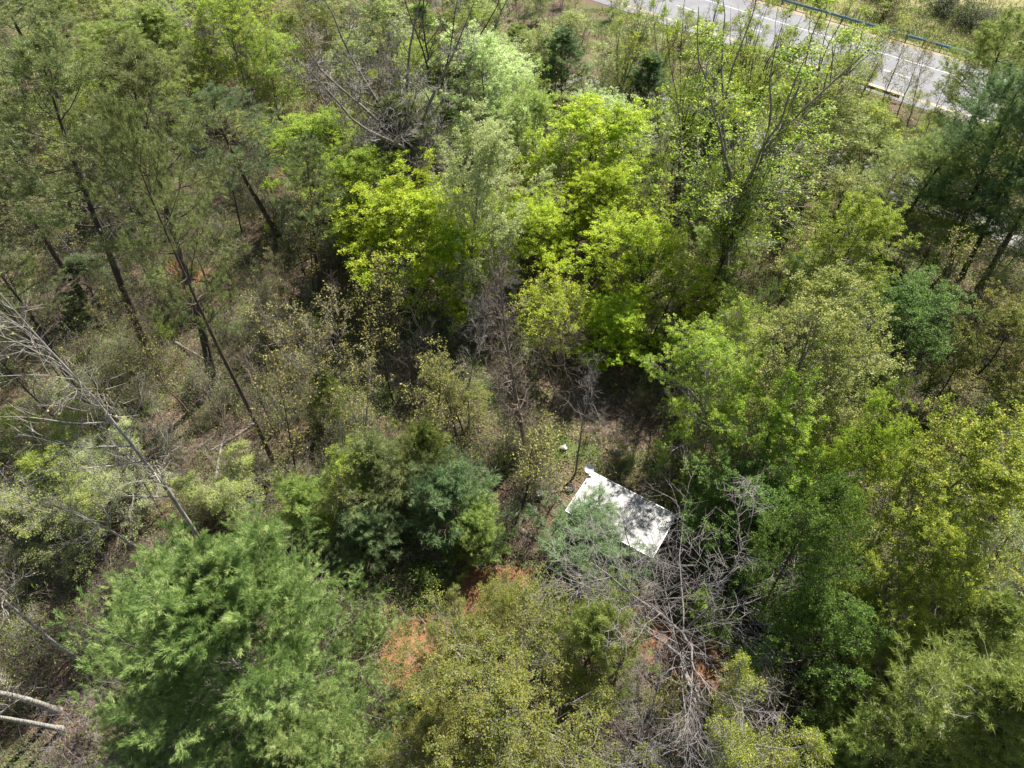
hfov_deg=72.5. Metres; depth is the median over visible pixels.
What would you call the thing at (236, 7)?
broadleaf tree
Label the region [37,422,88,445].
shrub
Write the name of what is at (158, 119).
bare tree
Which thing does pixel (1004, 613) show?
pine tree
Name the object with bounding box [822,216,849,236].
shrub
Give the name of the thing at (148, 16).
pine tree
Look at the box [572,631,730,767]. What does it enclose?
bare tree
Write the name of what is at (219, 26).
broadleaf tree
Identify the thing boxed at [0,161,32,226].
bare tree
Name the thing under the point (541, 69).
broadleaf tree
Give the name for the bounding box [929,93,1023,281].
pine tree
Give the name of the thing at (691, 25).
broadleaf tree
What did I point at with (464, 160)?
shrub
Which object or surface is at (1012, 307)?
broadleaf tree
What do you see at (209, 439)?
fallen log
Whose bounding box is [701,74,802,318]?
broadleaf tree
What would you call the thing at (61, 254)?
shrub
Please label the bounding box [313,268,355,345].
bare tree
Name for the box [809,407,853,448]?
shrub
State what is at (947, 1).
shrub
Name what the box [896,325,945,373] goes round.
shrub
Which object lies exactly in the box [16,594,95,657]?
shrub
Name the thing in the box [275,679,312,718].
shrub
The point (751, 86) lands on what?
broadleaf tree
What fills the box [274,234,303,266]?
shrub
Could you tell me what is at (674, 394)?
bare tree
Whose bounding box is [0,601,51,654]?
shrub
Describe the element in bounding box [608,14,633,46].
broadleaf tree
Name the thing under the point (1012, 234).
bare tree
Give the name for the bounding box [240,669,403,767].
pine tree
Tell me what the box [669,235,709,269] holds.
shrub
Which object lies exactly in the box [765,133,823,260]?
bare tree
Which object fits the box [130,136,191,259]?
bare tree
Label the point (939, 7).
shrub
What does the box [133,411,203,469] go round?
shrub
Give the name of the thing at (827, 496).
broadleaf tree
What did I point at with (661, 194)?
bare tree
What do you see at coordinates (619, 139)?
bare tree
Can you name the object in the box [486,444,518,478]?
shrub
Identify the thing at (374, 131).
bare tree
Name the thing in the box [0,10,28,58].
broadleaf tree
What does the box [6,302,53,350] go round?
shrub
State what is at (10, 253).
shrub
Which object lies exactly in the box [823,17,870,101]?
bare tree
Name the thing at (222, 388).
shrub
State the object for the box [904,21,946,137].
bare tree
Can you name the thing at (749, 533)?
shrub
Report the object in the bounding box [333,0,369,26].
broadleaf tree
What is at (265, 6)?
broadleaf tree
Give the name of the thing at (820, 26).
broadleaf tree
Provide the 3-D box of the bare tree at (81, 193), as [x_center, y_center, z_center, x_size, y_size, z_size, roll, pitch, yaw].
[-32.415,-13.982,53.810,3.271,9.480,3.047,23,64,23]
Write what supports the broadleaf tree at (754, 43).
on the ground at (468, 590)
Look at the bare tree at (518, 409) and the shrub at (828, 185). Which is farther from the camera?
the shrub at (828, 185)
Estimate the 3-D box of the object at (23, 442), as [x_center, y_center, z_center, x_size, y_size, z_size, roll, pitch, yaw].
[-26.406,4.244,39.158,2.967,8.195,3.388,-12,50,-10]
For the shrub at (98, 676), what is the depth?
34.44 m
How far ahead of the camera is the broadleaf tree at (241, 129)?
59.75 m
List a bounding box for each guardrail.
[744,46,899,97]
[780,0,1020,68]
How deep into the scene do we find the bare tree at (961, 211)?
49.81 m
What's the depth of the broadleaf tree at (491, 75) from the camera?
60.82 m
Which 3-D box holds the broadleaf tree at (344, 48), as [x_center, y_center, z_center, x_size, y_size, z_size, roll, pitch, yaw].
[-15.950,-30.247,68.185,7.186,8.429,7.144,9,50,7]
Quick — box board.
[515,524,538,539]
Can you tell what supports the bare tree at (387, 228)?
on the ground at (468, 590)
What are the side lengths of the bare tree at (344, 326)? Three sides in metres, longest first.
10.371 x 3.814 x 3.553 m
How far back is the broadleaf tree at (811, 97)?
56.08 m
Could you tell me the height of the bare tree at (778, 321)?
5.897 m
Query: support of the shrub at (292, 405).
on the ground at (468, 590)
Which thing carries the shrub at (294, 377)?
on the ground at (468, 590)
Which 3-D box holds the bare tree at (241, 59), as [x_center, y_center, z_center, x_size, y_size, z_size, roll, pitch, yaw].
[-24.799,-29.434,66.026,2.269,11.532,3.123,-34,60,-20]
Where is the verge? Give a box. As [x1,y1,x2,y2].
[749,0,986,69]
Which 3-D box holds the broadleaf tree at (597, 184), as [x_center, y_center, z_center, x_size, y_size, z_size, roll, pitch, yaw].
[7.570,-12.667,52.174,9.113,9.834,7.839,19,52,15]
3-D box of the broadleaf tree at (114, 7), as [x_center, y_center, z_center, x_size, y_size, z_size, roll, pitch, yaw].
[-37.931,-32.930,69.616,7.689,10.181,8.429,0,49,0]
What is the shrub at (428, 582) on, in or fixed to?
on the ground at (468, 590)
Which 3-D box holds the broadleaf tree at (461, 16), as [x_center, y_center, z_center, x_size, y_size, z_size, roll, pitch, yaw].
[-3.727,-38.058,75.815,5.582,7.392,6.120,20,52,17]
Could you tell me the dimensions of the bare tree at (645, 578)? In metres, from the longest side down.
10.849 x 9.164 x 8.988 m
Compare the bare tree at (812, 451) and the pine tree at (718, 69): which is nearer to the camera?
the bare tree at (812, 451)
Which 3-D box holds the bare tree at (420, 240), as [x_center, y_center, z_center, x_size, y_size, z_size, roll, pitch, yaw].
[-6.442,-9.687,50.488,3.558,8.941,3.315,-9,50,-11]
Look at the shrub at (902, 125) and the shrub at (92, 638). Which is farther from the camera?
the shrub at (902, 125)
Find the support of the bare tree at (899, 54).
on the ground at (468, 590)
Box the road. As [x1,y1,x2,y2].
[593,0,1016,133]
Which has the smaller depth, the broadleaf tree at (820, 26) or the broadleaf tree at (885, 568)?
the broadleaf tree at (885, 568)
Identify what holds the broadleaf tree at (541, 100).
on the ground at (468, 590)
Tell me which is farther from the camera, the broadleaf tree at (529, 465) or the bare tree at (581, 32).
the bare tree at (581, 32)
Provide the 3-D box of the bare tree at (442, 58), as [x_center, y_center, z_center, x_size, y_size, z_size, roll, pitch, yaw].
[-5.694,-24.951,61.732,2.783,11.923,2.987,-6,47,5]
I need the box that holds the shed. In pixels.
[565,472,676,573]
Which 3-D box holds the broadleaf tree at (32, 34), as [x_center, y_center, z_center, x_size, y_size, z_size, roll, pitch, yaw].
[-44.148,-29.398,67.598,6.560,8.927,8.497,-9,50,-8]
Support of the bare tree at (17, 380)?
on the ground at (468, 590)
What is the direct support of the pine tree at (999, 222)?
on the ground at (468, 590)
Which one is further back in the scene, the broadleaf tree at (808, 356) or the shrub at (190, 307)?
the shrub at (190, 307)
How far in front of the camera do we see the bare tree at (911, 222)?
48.95 m
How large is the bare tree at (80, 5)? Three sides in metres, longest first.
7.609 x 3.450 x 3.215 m
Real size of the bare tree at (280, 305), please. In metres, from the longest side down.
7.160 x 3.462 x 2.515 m
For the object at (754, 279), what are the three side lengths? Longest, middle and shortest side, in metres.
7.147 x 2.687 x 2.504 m
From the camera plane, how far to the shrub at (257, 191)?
60.35 m
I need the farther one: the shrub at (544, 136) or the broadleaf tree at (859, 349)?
the shrub at (544, 136)
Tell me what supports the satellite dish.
attached to the shed
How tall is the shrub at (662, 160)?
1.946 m
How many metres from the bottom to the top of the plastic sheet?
0.371 m
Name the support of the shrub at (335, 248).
on the ground at (468, 590)
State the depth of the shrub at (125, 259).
54.90 m
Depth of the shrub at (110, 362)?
46.88 m
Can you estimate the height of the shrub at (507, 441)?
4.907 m
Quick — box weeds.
[0,5,1023,767]
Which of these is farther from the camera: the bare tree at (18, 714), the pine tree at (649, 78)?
the pine tree at (649, 78)
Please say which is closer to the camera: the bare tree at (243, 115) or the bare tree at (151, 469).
the bare tree at (151, 469)
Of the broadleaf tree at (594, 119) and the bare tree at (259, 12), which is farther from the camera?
the bare tree at (259, 12)
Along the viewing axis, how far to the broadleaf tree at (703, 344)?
37.78 m
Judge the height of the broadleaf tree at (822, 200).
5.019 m
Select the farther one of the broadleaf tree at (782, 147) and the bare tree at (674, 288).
the broadleaf tree at (782, 147)
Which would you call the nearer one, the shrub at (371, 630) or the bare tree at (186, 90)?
the shrub at (371, 630)
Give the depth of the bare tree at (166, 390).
40.34 m
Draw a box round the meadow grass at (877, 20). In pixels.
[770,0,1023,70]
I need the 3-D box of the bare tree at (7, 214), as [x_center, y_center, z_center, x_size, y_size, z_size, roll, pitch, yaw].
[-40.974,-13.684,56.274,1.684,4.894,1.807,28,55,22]
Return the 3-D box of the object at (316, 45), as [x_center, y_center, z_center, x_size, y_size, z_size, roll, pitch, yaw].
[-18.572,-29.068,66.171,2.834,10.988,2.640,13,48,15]
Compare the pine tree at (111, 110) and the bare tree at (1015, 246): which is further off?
the bare tree at (1015, 246)
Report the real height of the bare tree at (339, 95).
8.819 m
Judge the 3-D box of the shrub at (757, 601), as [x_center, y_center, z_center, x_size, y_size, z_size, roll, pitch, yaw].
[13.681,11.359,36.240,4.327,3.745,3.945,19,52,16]
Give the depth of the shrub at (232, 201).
60.36 m
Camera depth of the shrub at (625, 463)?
42.67 m
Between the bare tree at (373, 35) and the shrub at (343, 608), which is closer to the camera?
the shrub at (343, 608)
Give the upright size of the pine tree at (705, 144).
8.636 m
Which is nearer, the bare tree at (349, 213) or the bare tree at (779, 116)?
the bare tree at (349, 213)
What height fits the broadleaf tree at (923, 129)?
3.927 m
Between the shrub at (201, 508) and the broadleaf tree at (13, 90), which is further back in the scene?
the broadleaf tree at (13, 90)
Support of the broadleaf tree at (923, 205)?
on the ground at (468, 590)
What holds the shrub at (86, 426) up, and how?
on the ground at (468, 590)
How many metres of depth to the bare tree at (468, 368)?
40.20 m
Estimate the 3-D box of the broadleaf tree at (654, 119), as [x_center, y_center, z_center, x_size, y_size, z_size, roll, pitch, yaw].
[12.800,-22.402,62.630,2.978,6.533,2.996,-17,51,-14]
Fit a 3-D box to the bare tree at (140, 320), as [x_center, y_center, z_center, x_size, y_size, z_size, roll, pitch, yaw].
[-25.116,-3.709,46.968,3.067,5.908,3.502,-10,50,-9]
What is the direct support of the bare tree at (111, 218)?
on the ground at (468, 590)
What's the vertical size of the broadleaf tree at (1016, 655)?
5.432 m
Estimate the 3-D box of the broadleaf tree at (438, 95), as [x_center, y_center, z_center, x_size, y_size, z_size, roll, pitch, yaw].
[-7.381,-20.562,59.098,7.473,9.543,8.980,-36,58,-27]
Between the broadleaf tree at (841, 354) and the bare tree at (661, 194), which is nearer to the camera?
the broadleaf tree at (841, 354)
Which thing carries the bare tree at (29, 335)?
on the ground at (468, 590)
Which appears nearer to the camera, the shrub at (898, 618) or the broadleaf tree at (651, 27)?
the shrub at (898, 618)
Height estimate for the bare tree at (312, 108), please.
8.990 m
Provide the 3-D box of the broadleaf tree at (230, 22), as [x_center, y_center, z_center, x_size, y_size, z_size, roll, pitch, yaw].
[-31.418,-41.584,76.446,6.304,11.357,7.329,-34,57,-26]
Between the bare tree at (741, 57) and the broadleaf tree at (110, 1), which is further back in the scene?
the broadleaf tree at (110, 1)
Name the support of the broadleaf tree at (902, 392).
on the ground at (468, 590)
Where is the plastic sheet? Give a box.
[561,444,567,450]
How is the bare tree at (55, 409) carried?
on the ground at (468, 590)
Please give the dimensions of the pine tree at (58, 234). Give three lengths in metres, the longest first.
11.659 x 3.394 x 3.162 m
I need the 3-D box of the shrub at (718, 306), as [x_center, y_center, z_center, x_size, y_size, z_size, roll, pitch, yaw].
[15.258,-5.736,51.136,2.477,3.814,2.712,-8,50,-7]
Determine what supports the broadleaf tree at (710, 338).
on the ground at (468, 590)
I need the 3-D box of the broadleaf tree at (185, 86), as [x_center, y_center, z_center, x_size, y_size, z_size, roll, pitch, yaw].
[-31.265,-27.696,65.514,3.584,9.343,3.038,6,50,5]
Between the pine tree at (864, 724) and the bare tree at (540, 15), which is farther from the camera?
the bare tree at (540, 15)
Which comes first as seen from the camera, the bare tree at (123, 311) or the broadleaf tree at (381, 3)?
the bare tree at (123, 311)
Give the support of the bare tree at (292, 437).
on the ground at (468, 590)
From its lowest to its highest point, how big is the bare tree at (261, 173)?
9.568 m
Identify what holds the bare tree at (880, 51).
on the ground at (468, 590)
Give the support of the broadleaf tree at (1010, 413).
on the ground at (468, 590)
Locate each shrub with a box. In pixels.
[0,242,30,271]
[0,293,22,321]
[0,352,26,389]
[0,422,23,461]
[0,534,32,585]
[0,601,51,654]
[3,196,52,246]
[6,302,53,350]
[6,563,59,595]
[12,364,63,420]
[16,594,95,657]
[18,254,42,271]
[27,214,75,263]
[27,271,82,330]
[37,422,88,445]
[42,239,71,275]
[48,603,129,675]
[52,397,114,445]
[73,546,153,614]
[75,234,134,271]
[75,638,136,694]
[85,345,140,388]
[94,319,150,363]
[98,263,135,310]
[106,463,158,505]
[108,195,144,233]
[109,371,172,418]
[111,263,154,296]
[114,249,138,269]
[119,497,164,538]
[125,674,196,738]
[128,218,162,260]
[130,515,200,569]
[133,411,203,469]
[146,316,180,341]
[165,356,209,399]
[170,204,204,234]
[170,289,215,328]
[173,259,200,279]
[175,476,237,528]
[182,287,222,317]
[183,403,223,437]
[188,356,246,420]
[200,212,238,245]
[202,298,244,347]
[204,138,232,169]
[213,184,256,216]
[222,435,282,485]
[234,248,258,268]
[237,339,278,378]
[239,176,272,212]
[242,375,299,444]
[245,278,278,323]
[246,325,280,353]
[249,156,281,190]
[255,527,291,568]
[261,649,317,694]
[262,444,333,494]
[263,204,317,259]
[266,191,291,219]
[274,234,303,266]
[275,384,313,427]
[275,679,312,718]
[278,296,334,354]
[280,359,314,397]
[284,347,317,379]
[291,274,340,316]
[294,433,343,485]
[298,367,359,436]
[299,159,335,204]
[302,396,361,464]
[306,571,374,641]
[312,245,337,281]
[315,221,362,272]
[322,514,380,575]
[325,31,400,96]
[329,598,404,657]
[362,522,403,565]
[367,282,390,306]
[401,247,438,313]
[401,505,451,570]
[402,545,465,617]
[441,439,471,478]
[453,140,473,173]
[472,413,534,475]
[483,521,506,561]
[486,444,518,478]
[495,266,535,312]
[511,235,547,275]
[511,458,572,515]
[517,621,549,672]
[538,124,555,141]
[549,329,601,368]
[577,233,612,260]
[613,452,639,476]
[653,151,680,171]
[658,283,690,314]
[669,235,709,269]
[672,369,703,402]
[693,141,716,165]
[706,293,730,317]
[723,529,757,548]
[728,650,809,726]
[736,576,794,630]
[759,240,778,255]
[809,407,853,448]
[812,165,846,190]
[815,181,834,195]
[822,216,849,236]
[838,646,890,680]
[860,405,905,446]
[871,0,911,29]
[876,602,907,634]
[879,109,917,141]
[886,265,913,285]
[886,552,930,591]
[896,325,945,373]
[905,230,951,260]
[917,0,968,18]
[919,0,975,20]
[942,0,1005,32]
[951,0,1003,23]
[961,14,1019,43]
[968,409,1005,445]
[971,229,996,262]
[988,375,1016,395]
[998,298,1023,345]
[1005,278,1023,297]
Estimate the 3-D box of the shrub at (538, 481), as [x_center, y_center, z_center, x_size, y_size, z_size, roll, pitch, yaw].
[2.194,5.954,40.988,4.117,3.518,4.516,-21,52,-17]
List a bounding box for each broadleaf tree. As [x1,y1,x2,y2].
[0,0,88,41]
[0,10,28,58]
[0,58,39,101]
[0,72,31,174]
[0,86,66,199]
[0,397,123,516]
[0,442,114,581]
[10,1,49,30]
[24,25,84,104]
[28,85,105,146]
[36,79,124,165]
[36,106,120,208]
[50,415,177,546]
[69,51,147,125]
[74,0,109,55]
[77,0,149,36]
[88,0,162,86]
[107,141,168,211]
[116,0,217,93]
[121,63,166,116]
[144,63,209,182]
[145,3,204,81]
[146,33,195,125]
[168,437,283,525]
[173,0,296,112]
[182,0,225,33]
[183,35,248,108]
[187,6,239,76]
[198,0,258,62]
[202,100,280,183]
[227,16,281,130]
[230,28,311,127]
[241,0,290,33]
[241,0,297,43]
[242,19,281,86]
[248,0,296,31]
[249,105,389,214]
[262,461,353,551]
[266,0,348,60]
[269,5,310,79]
[284,0,340,40]
[298,5,356,71]
[300,142,440,255]
[312,93,372,181]
[316,433,384,530]
[321,146,487,329]
[323,42,378,134]
[325,27,384,114]
[326,0,368,37]
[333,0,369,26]
[340,0,419,70]
[344,0,420,91]
[350,0,397,41]
[353,640,502,767]
[376,560,663,767]
[378,72,463,180]
[383,39,434,90]
[392,29,477,133]
[399,48,449,133]
[400,350,493,457]
[402,198,519,334]
[414,17,556,198]
[423,582,482,653]
[427,0,457,29]
[427,98,556,318]
[428,0,508,77]
[428,8,467,70]
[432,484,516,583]
[437,0,487,33]
[446,0,503,33]
[451,0,502,102]
[463,25,535,127]
[465,65,553,150]
[465,181,584,318]
[466,567,559,661]
[475,31,530,102]
[485,71,568,200]
[499,90,676,250]
[501,419,578,514]
[506,261,607,366]
[507,22,567,95]
[513,0,539,22]
[516,55,551,117]
[532,8,613,85]
[533,0,553,19]
[553,151,677,283]
[553,195,738,369]
[556,83,624,163]
[557,110,647,210]
[566,0,583,10]
[567,53,623,110]
[567,283,685,378]
[572,10,596,44]
[577,86,657,189]
[591,14,682,103]
[596,0,654,115]
[607,0,620,19]
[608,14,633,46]
[617,0,674,100]
[625,242,668,320]
[625,243,649,275]
[630,0,897,315]
[636,298,670,360]
[636,309,783,511]
[639,111,706,185]
[640,12,668,50]
[641,167,666,211]
[642,97,668,164]
[646,0,695,115]
[659,0,754,223]
[666,105,706,173]
[670,449,717,511]
[674,12,696,41]
[677,576,725,640]
[679,441,813,606]
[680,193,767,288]
[683,104,747,178]
[684,13,709,50]
[688,647,836,767]
[689,401,731,453]
[689,447,877,656]
[691,242,915,477]
[691,280,779,418]
[691,310,739,383]
[692,231,717,273]
[696,198,717,244]
[700,261,741,324]
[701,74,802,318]
[703,362,830,502]
[708,30,786,190]
[715,0,794,96]
[721,0,815,168]
[725,17,793,128]
[734,216,773,274]
[734,575,897,759]
[744,73,861,195]
[744,139,820,212]
[747,40,762,61]
[752,248,816,325]
[757,457,888,585]
[758,135,786,194]
[758,512,836,582]
[759,177,790,228]
[766,181,808,255]
[767,0,898,179]
[774,95,882,191]
[775,377,931,526]
[779,183,923,349]
[781,159,890,254]
[791,286,859,358]
[792,352,825,399]
[801,189,835,236]
[802,473,1006,686]
[809,0,911,130]
[811,112,908,217]
[813,264,984,417]
[823,90,918,204]
[826,386,887,446]
[826,586,897,655]
[829,483,873,540]
[830,392,1023,605]
[832,325,875,384]
[841,144,892,209]
[847,70,883,108]
[850,105,885,125]
[852,230,895,273]
[862,273,894,326]
[873,370,914,416]
[874,199,917,250]
[877,96,894,122]
[878,616,961,692]
[880,495,966,582]
[882,117,907,149]
[900,88,931,119]
[904,169,948,240]
[906,121,940,158]
[913,109,936,135]
[915,277,1023,435]
[922,322,985,405]
[925,218,976,289]
[928,494,1023,615]
[942,433,1023,537]
[950,217,983,264]
[957,262,1016,334]
[965,627,1023,670]
[985,374,1023,430]
[986,399,1023,452]
[1000,240,1022,268]
[1008,330,1023,365]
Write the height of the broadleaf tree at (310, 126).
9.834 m
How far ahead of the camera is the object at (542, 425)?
38.83 m
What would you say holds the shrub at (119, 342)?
on the ground at (468, 590)
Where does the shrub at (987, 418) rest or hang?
on the ground at (468, 590)
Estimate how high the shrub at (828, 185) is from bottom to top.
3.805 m
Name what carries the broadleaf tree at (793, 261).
on the ground at (468, 590)
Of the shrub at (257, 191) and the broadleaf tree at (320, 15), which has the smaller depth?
the shrub at (257, 191)
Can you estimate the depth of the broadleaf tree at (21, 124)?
58.72 m
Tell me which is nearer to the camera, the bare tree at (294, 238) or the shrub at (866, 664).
the shrub at (866, 664)
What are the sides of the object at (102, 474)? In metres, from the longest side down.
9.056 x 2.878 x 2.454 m
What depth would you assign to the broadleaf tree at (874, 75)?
69.48 m
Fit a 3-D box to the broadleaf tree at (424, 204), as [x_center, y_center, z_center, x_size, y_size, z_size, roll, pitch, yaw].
[-6.647,-9.970,49.861,11.823,10.073,14.207,-18,52,-15]
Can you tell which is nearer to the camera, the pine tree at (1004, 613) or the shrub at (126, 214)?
the pine tree at (1004, 613)
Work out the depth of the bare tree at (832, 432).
37.55 m
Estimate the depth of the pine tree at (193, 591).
26.54 m
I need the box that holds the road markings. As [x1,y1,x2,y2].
[613,0,988,121]
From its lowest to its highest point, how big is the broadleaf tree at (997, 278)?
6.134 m
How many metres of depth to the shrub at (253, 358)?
47.91 m
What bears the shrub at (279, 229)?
on the ground at (468, 590)
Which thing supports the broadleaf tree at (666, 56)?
on the ground at (468, 590)
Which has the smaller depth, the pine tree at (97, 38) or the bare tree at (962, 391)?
the bare tree at (962, 391)
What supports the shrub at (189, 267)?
on the ground at (468, 590)
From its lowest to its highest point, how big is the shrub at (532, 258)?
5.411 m
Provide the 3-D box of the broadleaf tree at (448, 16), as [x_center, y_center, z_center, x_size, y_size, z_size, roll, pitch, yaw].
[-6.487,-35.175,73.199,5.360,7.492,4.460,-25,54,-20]
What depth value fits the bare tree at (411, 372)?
40.08 m
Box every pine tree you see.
[0,0,114,173]
[0,12,183,371]
[0,128,108,309]
[0,229,86,398]
[0,242,28,343]
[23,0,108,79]
[38,19,198,177]
[38,252,131,325]
[41,28,252,390]
[45,490,438,767]
[74,90,277,470]
[123,3,219,117]
[169,79,285,244]
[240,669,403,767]
[266,129,346,300]
[318,420,458,537]
[331,476,425,584]
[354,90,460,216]
[372,0,435,42]
[381,444,527,567]
[388,407,456,508]
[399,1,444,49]
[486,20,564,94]
[517,478,660,613]
[529,25,598,116]
[548,561,662,722]
[618,51,682,164]
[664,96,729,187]
[702,45,729,81]
[782,675,969,767]
[782,720,875,767]
[808,621,1023,767]
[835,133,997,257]
[874,585,1023,710]
[874,693,1023,767]
[901,59,1023,275]
[928,4,1023,145]
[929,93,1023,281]
[958,152,1023,290]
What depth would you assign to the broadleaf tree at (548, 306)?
45.25 m
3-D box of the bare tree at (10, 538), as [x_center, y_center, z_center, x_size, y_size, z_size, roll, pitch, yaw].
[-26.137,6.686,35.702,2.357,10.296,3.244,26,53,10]
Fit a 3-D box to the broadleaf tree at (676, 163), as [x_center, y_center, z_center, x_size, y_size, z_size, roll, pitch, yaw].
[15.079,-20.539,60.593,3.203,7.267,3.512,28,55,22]
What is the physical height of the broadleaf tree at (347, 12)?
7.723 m
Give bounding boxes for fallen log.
[6,409,58,463]
[109,521,130,568]
[175,341,215,364]
[198,422,230,446]
[204,423,252,449]
[209,433,225,487]
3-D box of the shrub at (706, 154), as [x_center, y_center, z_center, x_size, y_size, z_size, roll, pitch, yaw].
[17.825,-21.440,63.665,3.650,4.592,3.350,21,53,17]
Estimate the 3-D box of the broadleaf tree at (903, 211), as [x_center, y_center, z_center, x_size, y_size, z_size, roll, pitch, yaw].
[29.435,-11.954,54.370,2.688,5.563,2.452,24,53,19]
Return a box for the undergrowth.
[0,73,1023,767]
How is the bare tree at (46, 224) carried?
on the ground at (468, 590)
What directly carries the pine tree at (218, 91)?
on the ground at (468, 590)
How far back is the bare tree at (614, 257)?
46.80 m
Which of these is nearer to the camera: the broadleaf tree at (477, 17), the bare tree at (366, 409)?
the bare tree at (366, 409)
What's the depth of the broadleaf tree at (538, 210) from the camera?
48.70 m
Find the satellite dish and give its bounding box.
[585,465,593,474]
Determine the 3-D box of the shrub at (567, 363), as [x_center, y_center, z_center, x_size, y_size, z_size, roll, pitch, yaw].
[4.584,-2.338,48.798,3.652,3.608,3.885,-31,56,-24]
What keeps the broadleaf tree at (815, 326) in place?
on the ground at (468, 590)
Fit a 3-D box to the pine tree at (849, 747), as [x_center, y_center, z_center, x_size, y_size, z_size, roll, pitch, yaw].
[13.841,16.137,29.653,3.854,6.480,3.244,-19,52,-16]
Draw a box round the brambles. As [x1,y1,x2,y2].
[0,0,1023,767]
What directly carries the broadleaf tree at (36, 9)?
on the ground at (468, 590)
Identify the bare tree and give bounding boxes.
[0,9,26,85]
[0,80,38,179]
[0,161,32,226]
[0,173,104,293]
[0,204,17,233]
[0,272,199,538]
[0,291,60,378]
[0,316,31,376]
[0,328,63,425]
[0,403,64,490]
[0,462,158,561]
[0,475,27,551]
[0,540,82,663]
[0,667,65,743]
[0,684,26,719]
[0,690,62,715]
[2,61,42,141]
[2,68,45,146]
[8,15,73,75]
[14,376,102,434]
[23,272,78,336]
[27,196,68,251]
[28,124,83,203]
[32,106,74,160]
[45,147,118,240]
[45,339,135,446]
[59,131,119,215]
[61,99,124,201]
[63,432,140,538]
[67,247,116,313]
[76,3,103,49]
[76,153,154,266]
[84,304,113,337]
[86,271,165,384]
[96,160,154,291]
[97,204,111,238]
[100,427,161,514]
[108,292,164,348]
[117,334,195,421]
[121,92,169,133]
[128,172,174,222]
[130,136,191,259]
[133,86,172,152]
[147,221,193,291]
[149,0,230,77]
[165,59,213,151]
[166,212,216,287]
[173,181,225,237]
[186,349,269,468]
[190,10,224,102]
[198,109,242,232]
[200,200,254,286]
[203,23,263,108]
[204,48,244,106]
[213,60,237,126]
[219,88,260,161]
[223,88,256,150]
[225,263,293,356]
[227,17,262,116]
[233,49,283,120]
[233,349,293,451]
[235,288,306,384]
[236,350,314,480]
[238,131,281,221]
[241,105,285,225]
[249,0,273,42]
[250,1,267,29]
[250,112,276,211]
[251,431,320,524]
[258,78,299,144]
[260,246,282,292]
[267,300,314,388]
[271,298,341,424]
[273,0,486,190]
[274,131,322,206]
[277,39,333,115]
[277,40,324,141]
[279,192,308,275]
[284,184,328,296]
[286,371,322,423]
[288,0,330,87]
[290,280,355,405]
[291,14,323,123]
[291,31,327,102]
[296,62,365,126]
[310,62,351,109]
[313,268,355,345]
[317,73,354,144]
[327,420,395,506]
[328,228,361,281]
[330,169,372,281]
[331,340,395,440]
[342,0,377,49]
[342,113,370,180]
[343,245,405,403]
[348,29,373,104]
[351,21,402,106]
[351,64,376,109]
[364,4,393,87]
[364,17,384,75]
[367,180,409,279]
[371,22,400,83]
[378,249,436,393]
[382,318,438,421]
[385,47,435,85]
[395,203,443,285]
[396,0,518,137]
[400,333,470,463]
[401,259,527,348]
[405,0,428,40]
[410,20,435,47]
[412,162,441,217]
[416,369,466,441]
[424,297,463,369]
[430,31,456,156]
[439,13,473,68]
[450,315,495,426]
[452,100,479,161]
[452,292,508,351]
[457,138,502,196]
[461,231,540,297]
[467,160,497,231]
[477,235,546,458]
[486,158,528,290]
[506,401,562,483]
[508,0,531,43]
[517,148,533,198]
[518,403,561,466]
[521,0,575,53]
[521,28,551,81]
[526,265,600,403]
[527,175,568,278]
[528,486,732,708]
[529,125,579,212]
[532,101,565,196]
[539,425,822,767]
[549,346,610,474]
[553,8,594,90]
[554,71,586,134]
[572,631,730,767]
[583,50,623,142]
[584,51,610,97]
[601,96,640,198]
[602,244,628,292]
[618,170,658,261]
[622,0,653,96]
[637,77,682,155]
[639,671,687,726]
[644,84,678,222]
[649,250,701,350]
[651,177,682,262]
[651,349,704,425]
[656,50,704,186]
[658,23,695,139]
[682,138,707,183]
[705,0,718,52]
[706,11,744,87]
[709,231,753,276]
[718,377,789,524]
[723,25,759,108]
[737,0,772,58]
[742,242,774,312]
[753,89,805,161]
[755,346,806,417]
[763,0,802,107]
[763,131,804,206]
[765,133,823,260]
[765,305,792,350]
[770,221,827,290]
[779,433,840,483]
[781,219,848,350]
[790,146,833,215]
[799,407,873,467]
[820,127,860,196]
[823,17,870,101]
[841,219,903,285]
[856,13,903,101]
[864,33,896,90]
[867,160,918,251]
[867,240,922,335]
[871,18,917,121]
[877,415,994,511]
[885,381,937,452]
[888,219,925,296]
[896,37,937,118]
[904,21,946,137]
[905,288,1011,404]
[917,89,936,122]
[920,65,965,144]
[925,132,1002,273]
[926,225,994,329]
[928,154,969,253]
[929,366,992,436]
[938,281,981,368]
[974,221,1023,298]
[995,201,1023,265]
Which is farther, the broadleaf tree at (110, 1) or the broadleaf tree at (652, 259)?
the broadleaf tree at (110, 1)
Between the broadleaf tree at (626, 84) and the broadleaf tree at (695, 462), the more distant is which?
the broadleaf tree at (626, 84)
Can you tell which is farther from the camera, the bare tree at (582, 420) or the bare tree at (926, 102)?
the bare tree at (926, 102)
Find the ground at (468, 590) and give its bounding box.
[0,0,1023,767]
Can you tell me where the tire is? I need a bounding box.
[563,482,574,492]
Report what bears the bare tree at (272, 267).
on the ground at (468, 590)

